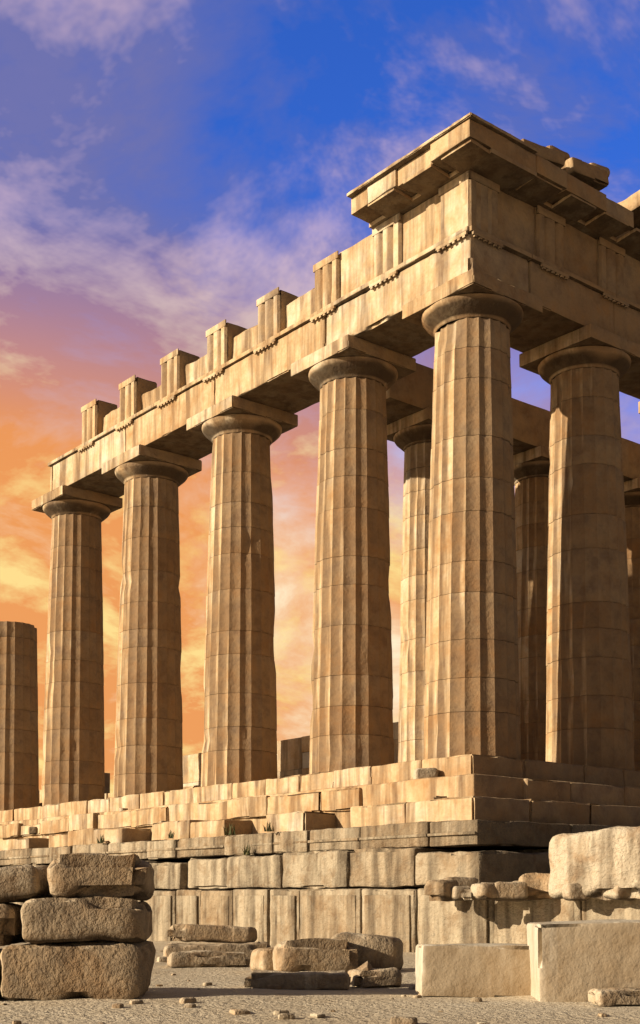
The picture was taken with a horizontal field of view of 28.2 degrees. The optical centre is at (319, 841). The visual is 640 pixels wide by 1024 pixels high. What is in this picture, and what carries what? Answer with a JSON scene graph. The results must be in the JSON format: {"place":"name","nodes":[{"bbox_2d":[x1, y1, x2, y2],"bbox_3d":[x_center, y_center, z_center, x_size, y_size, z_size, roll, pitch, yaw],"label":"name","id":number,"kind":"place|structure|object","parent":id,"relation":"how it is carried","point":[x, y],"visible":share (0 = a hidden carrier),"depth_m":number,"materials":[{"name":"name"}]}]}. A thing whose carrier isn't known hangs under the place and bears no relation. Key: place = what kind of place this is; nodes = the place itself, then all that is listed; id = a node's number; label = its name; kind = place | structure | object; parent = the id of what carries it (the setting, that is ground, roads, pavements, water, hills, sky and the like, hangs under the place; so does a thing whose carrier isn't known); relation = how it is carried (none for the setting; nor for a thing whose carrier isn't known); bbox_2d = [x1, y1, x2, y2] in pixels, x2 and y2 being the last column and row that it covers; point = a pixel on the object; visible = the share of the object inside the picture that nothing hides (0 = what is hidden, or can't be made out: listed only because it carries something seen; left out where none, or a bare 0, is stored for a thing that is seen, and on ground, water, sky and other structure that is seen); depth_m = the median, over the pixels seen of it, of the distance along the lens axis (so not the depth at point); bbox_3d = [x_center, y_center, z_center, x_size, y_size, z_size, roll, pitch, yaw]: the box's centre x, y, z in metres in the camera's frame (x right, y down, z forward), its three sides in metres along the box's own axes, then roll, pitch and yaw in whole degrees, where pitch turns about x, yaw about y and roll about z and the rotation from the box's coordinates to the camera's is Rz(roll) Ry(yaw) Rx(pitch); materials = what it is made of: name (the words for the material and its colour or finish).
{"place":"outdoors","nodes":[
{"label":"outdoors","id":0,"kind":"place"},
{"bbox_2d":[183,705,422,786],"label":"parthenon cella wall","id":1,"kind":"structure","parent":0,"point":[306,756],"depth_m":36.54,"materials":[{"name":"beige stone"}]},
{"bbox_2d":[0,941,639,1023],"bbox_3d":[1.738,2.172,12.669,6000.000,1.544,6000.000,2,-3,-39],"label":"terrain","id":2,"kind":"structure","parent":0,"point":[223,994],"depth_m":10.46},
{"bbox_2d":[0,819,639,951],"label":"foundation wall","id":3,"kind":"structure","parent":2,"relation":"on","point":[272,889],"depth_m":22.80,"materials":[{"name":"stone"}]},
{"bbox_2d":[0,755,639,850],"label":"stepped platform","id":4,"kind":"structure","parent":3,"relation":"on","point":[479,787],"depth_m":26.14,"materials":[{"name":"stone"}]},
{"bbox_2d":[97,822,273,854],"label":"dry weeds","id":5,"kind":"object","parent":4,"relation":"on","point":[245,851],"visible":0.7,"depth_m":26.45,"materials":[{"name":"plant"}]},
{"bbox_2d":[0,317,634,810],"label":"columns","id":6,"kind":"structure","parent":4,"relation":"on","point":[472,683],"depth_m":27.90,"materials":[{"name":"stone"}]},
{"bbox_2d":[31,268,639,522],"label":"column capitals","id":7,"kind":"object","parent":6,"relation":"on","point":[473,293],"visible":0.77,"depth_m":28.04,"materials":[{"name":"stone"}]},
{"bbox_2d":[48,112,639,496],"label":"entablature","id":8,"kind":"structure","parent":7,"relation":"on","point":[555,231],"depth_m":27.09,"materials":[{"name":"stone"}]},
{"bbox_2d":[548,145,609,177],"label":"parthenon broken fragments","id":9,"kind":"object","parent":8,"relation":"on","point":[566,154],"visible":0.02,"depth_m":26.35,"materials":[{"name":"stone"}]},
{"bbox_2d":[39,363,639,806],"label":"parthenon cella","id":10,"kind":"structure","parent":4,"relation":"on","point":[409,415],"depth_m":34.16,"materials":[{"name":"stone"}]},
{"bbox_2d":[0,767,639,1023],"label":"weathered blocks","id":11,"kind":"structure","parent":2,"relation":"on","point":[83,937],"depth_m":11.48,"materials":[{"name":"beige stone"}]},
{"bbox_2d":[415,919,639,1001],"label":"stone blocks","id":12,"kind":"object","parent":2,"relation":"on","point":[564,961],"depth_m":11.04,"materials":[{"name":"beige stone"}]},
{"bbox_2d":[0,0,639,792],"label":"sky","id":13,"kind":"structure","parent":0,"point":[167,167],"materials":[{"name":"blue"}]}
]}

